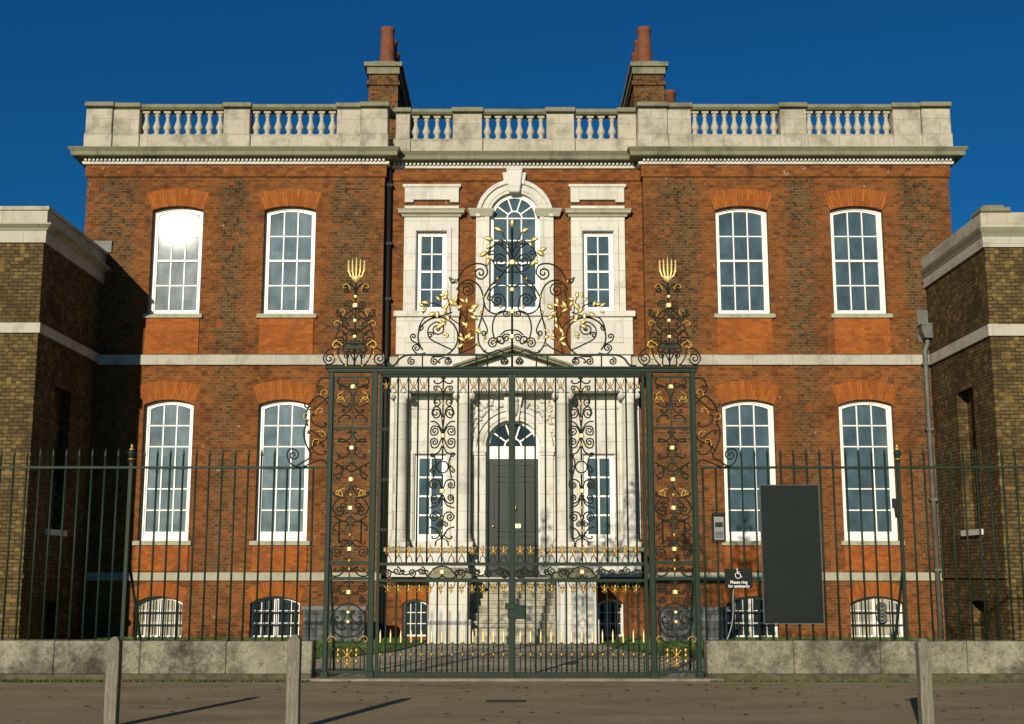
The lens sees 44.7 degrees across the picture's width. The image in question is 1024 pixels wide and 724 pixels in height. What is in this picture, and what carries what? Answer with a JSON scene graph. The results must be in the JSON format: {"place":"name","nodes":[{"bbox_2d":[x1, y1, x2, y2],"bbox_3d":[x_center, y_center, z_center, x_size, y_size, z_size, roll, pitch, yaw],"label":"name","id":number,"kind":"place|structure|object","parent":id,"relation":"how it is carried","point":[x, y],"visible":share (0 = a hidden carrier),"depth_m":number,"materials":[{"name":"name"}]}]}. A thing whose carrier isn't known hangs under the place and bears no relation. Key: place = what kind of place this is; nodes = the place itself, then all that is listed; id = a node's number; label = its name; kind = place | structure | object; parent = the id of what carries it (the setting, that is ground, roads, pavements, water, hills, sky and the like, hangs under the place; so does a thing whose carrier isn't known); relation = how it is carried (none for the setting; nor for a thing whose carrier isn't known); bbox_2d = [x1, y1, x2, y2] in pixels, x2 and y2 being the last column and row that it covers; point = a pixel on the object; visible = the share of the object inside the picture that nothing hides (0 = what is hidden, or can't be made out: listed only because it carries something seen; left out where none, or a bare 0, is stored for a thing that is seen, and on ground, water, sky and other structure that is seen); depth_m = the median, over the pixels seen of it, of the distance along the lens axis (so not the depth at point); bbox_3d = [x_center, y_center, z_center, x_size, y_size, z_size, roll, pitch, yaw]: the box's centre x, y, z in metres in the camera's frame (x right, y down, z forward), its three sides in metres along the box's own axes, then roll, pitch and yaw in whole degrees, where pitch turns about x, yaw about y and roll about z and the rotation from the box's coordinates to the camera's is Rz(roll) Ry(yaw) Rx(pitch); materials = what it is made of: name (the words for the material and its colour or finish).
{"place":"outdoors","nodes":[
{"label":"outdoors","id":0,"kind":"place"},
{"bbox_2d":[74,636,407,649],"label":"grass","id":1,"kind":"structure","parent":0,"point":[362,645],"depth_m":27.23,"materials":[{"name":"green plant"}]},
{"bbox_2d":[316,639,425,658],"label":"lawn","id":2,"kind":"structure","parent":0,"point":[318,654],"depth_m":24.23,"materials":[{"name":"green plant"}]},
{"bbox_2d":[301,606,366,641],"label":"garden wall","id":3,"kind":"structure","parent":2,"relation":"on","point":[316,625],"depth_m":27.03,"materials":[{"name":"stone"}]},
{"bbox_2d":[315,641,703,675],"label":"forecourt paving","id":4,"kind":"structure","parent":0,"point":[506,662],"depth_m":21.88,"materials":[{"name":"stone"}]},
{"bbox_2d":[0,206,193,639],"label":"side wing","id":5,"kind":"structure","parent":4,"relation":"on","point":[54,268],"depth_m":26.48,"materials":[{"name":"brown brick"}]},
{"bbox_2d":[0,639,315,680],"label":"boundary wall","id":6,"kind":"structure","parent":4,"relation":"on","point":[44,659],"depth_m":17.81,"materials":[{"name":"stone"}]},
{"bbox_2d":[0,444,326,640],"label":"iron railing","id":7,"kind":"object","parent":6,"relation":"on","point":[130,467],"visible":0.95,"depth_m":18.28,"materials":[{"name":"black metal"}]},
{"bbox_2d":[301,676,723,680],"bbox_3d":[-0.075,4.547,17.860,6.150,0.035,0.500,0,-10,0],"label":"gate threshold","id":8,"kind":"object","parent":4,"relation":"on","point":[363,678],"visible":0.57,"depth_m":17.69,"materials":[{"name":"stone"}]},
{"bbox_2d":[286,218,737,677],"bbox_3d":[0.001,1.256,18.887,6.688,6.838,1.184,0,-10,0],"label":"gate screen","id":9,"kind":"object","parent":8,"relation":"on","point":[511,371],"visible":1,"depth_m":18.53,"materials":[{"name":"black metal"}]},
{"bbox_2d":[374,375,509,676],"bbox_3d":[-0.991,2.364,18.245,1.969,4.390,0.094,0,-10,0],"label":"gate leaf","id":10,"kind":"object","parent":9,"relation":"attached to","point":[441,499],"visible":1,"depth_m":18.18,"materials":[{"name":"black metal"}]},
{"bbox_2d":[505,375,649,676],"bbox_3d":[0.937,2.364,18.245,2.076,4.390,0.094,0,-10,0],"label":"gate leaf","id":11,"kind":"object","parent":9,"relation":"attached to","point":[515,611],"visible":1,"depth_m":18.18,"materials":[{"name":"black metal"}]},
{"bbox_2d":[68,26,967,643],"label":"mansion","id":12,"kind":"structure","parent":4,"relation":"on","point":[794,250],"depth_m":29.96,"materials":[{"name":"brick"}]},
{"bbox_2d":[137,596,182,636],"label":"window","id":13,"kind":"structure","parent":12,"relation":"in","point":[157,601],"depth_m":29.03,"materials":[{"name":"white glass"}]},
{"bbox_2d":[132,400,193,544],"bbox_3d":[-8.178,2.602,29.462,1.365,3.441,0.320,0,-10,0],"label":"window","id":14,"kind":"structure","parent":12,"relation":"in","point":[168,423],"depth_m":29.59,"materials":[{"name":"grey glass"}]},
{"bbox_2d":[142,208,202,317],"bbox_3d":[-8.177,-2.428,30.319,1.424,2.810,0.320,0,-10,0],"label":"window","id":15,"kind":"structure","parent":12,"relation":"in","point":[177,232],"depth_m":30.43,"materials":[{"name":"grey glass"}]},
{"bbox_2d":[251,596,299,636],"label":"window","id":16,"kind":"structure","parent":12,"relation":"in","point":[276,601],"depth_m":29.03,"materials":[{"name":"white paint"}]},
{"bbox_2d":[249,400,309,544],"bbox_3d":[-5.428,2.602,29.462,1.413,3.441,0.320,0,-10,0],"label":"window","id":17,"kind":"structure","parent":12,"relation":"in","point":[282,423],"depth_m":29.58,"materials":[{"name":"grey glass"}]},
{"bbox_2d":[256,208,316,317],"bbox_3d":[-5.430,-2.428,30.319,1.439,2.810,0.320,0,-10,0],"label":"window","id":18,"kind":"structure","parent":12,"relation":"in","point":[289,250],"depth_m":30.43,"materials":[{"name":"grey glass"}]},
{"bbox_2d":[403,599,425,635],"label":"window","id":19,"kind":"structure","parent":12,"relation":"in","point":[411,604],"depth_m":29.39,"materials":[{"name":"white paint"}]},
{"bbox_2d":[416,232,446,310],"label":"window","id":20,"kind":"structure","parent":12,"relation":"in","point":[431,246],"depth_m":30.60,"materials":[{"name":"grey glass"}]},
{"bbox_2d":[488,459,538,575],"bbox_3d":[0.024,3.687,29.574,1.204,2.760,0.133,0,-10,0],"label":"door","id":21,"kind":"structure","parent":12,"relation":"in","point":[504,463],"depth_m":29.60,"materials":[{"name":"paint"}]},
{"bbox_2d":[489,194,539,311],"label":"arched window","id":22,"kind":"structure","parent":12,"relation":"in","point":[520,208],"depth_m":30.68,"materials":[{"name":"grey glass"}]},
{"bbox_2d":[583,232,613,310],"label":"window","id":23,"kind":"structure","parent":12,"relation":"in","point":[598,279],"depth_m":30.60,"materials":[{"name":"grey glass"}]},
{"bbox_2d":[598,599,622,635],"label":"window","id":24,"kind":"structure","parent":12,"relation":"in","point":[612,603],"depth_m":29.39,"materials":[{"name":"black glass"}]},
{"bbox_2d":[714,208,775,317],"bbox_3d":[5.608,-2.428,30.319,1.468,2.810,0.320,0,-10,0],"label":"window","id":25,"kind":"structure","parent":12,"relation":"in","point":[740,233],"depth_m":30.43,"materials":[{"name":"grey glass"}]},
{"bbox_2d":[721,400,775,544],"bbox_3d":[5.622,2.602,29.462,1.441,3.441,0.320,0,-10,0],"label":"window","id":26,"kind":"structure","parent":12,"relation":"in","point":[747,425],"depth_m":29.64,"materials":[{"name":"grey glass"}]},
{"bbox_2d":[726,596,777,636],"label":"window","id":27,"kind":"structure","parent":12,"relation":"in","point":[752,601],"depth_m":29.02,"materials":[{"name":"white paint"}]},
{"bbox_2d":[830,208,892,317],"bbox_3d":[8.428,-2.428,30.319,1.473,2.810,0.320,0,-10,0],"label":"window","id":28,"kind":"structure","parent":12,"relation":"in","point":[856,233],"depth_m":30.43,"materials":[{"name":"grey glass"}]},
{"bbox_2d":[839,400,904,544],"bbox_3d":[8.430,2.602,29.462,1.477,3.441,0.320,0,-10,0],"label":"window","id":29,"kind":"structure","parent":12,"relation":"in","point":[865,425],"depth_m":29.59,"materials":[{"name":"glass"}]},
{"bbox_2d":[850,596,902,636],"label":"window","id":30,"kind":"structure","parent":12,"relation":"in","point":[871,602],"depth_m":29.02,"materials":[{"name":"white glass"}]},
{"bbox_2d":[703,639,1023,680],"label":"boundary wall","id":31,"kind":"structure","parent":4,"relation":"on","point":[829,659],"depth_m":17.81,"materials":[{"name":"stone"}]},
{"bbox_2d":[701,444,1023,640],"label":"iron railing","id":32,"kind":"object","parent":31,"relation":"on","point":[898,467],"visible":0.95,"depth_m":18.29,"materials":[{"name":"black metal"}]},
{"bbox_2d":[711,513,725,542],"bbox_3d":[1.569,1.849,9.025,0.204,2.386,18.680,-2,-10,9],"label":"intercom","id":33,"kind":"object","parent":32,"relation":"attached to","point":[718,527],"visible":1,"depth_m":18.18,"materials":[{"name":"metal"}]},
{"bbox_2d":[726,589,733,639],"bbox_3d":[3.173,3.670,18.080,0.134,0.731,0.022,0,-10,0],"label":"cable","id":34,"kind":"object","parent":32,"relation":"hanging from","point":[732,613],"visible":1,"depth_m":18.08,"materials":[{"name":"metal"}]},
{"bbox_2d":[724,569,752,587],"bbox_3d":[3.301,3.151,18.116,0.403,0.285,0.027,0,-10,0],"label":"sign","id":35,"kind":"object","parent":32,"relation":"attached to","point":[738,578],"visible":1,"depth_m":18.12,"materials":[{"name":"black metal"}]},
{"bbox_2d":[759,485,824,623],"bbox_3d":[4.086,2.804,18.200,0.876,2.010,0.056,0,-10,0],"label":"notice board","id":36,"kind":"object","parent":32,"relation":"attached to","point":[791,562],"visible":1,"depth_m":18.18,"materials":[{"name":"metal"}]},
{"bbox_2d":[892,498,897,517],"bbox_3d":[5.635,2.150,18.299,0.070,0.282,0.060,0,-10,0],"label":"padlock box","id":37,"kind":"object","parent":32,"relation":"attached to","point":[895,503],"visible":1,"depth_m":18.28,"materials":[{"name":"black metal"}]},
{"bbox_2d":[920,205,1023,639],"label":"side wing","id":38,"kind":"structure","parent":4,"relation":"on","point":[972,272],"depth_m":26.61,"materials":[{"name":"brown brick"}]},
{"bbox_2d":[0,681,1023,723],"bbox_3d":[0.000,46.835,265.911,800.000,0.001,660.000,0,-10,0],"label":"ground","id":39,"kind":"structure","parent":0,"point":[428,702],"depth_m":14.77,"materials":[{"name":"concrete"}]},
{"bbox_2d":[103,636,122,723],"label":"bollard","id":40,"kind":"object","parent":39,"relation":"on","point":[113,679],"visible":1,"depth_m":12.44,"materials":[{"name":"grey wood"}]},
{"bbox_2d":[285,634,301,723],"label":"bollard","id":41,"kind":"object","parent":39,"relation":"on","point":[293,672],"visible":1,"depth_m":12.20,"materials":[{"name":"grey wood"}]},
{"bbox_2d":[486,700,525,701],"bbox_3d":[-0.075,4.052,14.881,0.480,0.010,0.180,0,-10,0],"label":"drain cover","id":42,"kind":"object","parent":39,"relation":"on","point":[505,700],"visible":1,"depth_m":14.86,"materials":[{"name":"black metal"}]},
{"bbox_2d":[2,681,1013,722],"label":"leaf litter","id":43,"kind":"object","parent":39,"relation":"on","point":[566,684],"visible":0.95,"depth_m":15.50,"materials":[{"name":"brown plant"}]},
{"bbox_2d":[0,681,1023,681],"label":"moss strip","id":44,"kind":"object","parent":39,"relation":"on","point":[303,681],"visible":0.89,"depth_m":17.57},
{"bbox_2d":[0,678,1023,682],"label":"moss","id":45,"kind":"object","parent":44,"relation":"on","point":[725,680],"visible":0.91,"depth_m":17.57,"materials":[{"name":"green plant"}]},
{"bbox_2d":[914,638,934,723],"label":"bollard","id":46,"kind":"object","parent":39,"relation":"on","point":[922,646],"visible":1,"depth_m":12.34,"materials":[{"name":"beige wood"}]},
{"bbox_2d":[0,0,1023,233],"label":"sky","id":47,"kind":"structure","parent":0,"point":[57,57],"materials":[{"name":"blue"}]},
{"bbox_2d":[600,639,703,658],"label":"lawn","id":48,"kind":"structure","parent":0,"point":[630,649],"depth_m":24.24,"materials":[{"name":"green plant"}]},
{"bbox_2d":[657,607,728,641],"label":"garden wall","id":49,"kind":"structure","parent":48,"relation":"on","point":[713,622],"depth_m":27.03,"materials":[{"name":"stone"}]},
{"bbox_2d":[619,636,948,649],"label":"grass","id":50,"kind":"structure","parent":0,"point":[661,645],"depth_m":27.32,"materials":[{"name":"green plant"}]}
]}

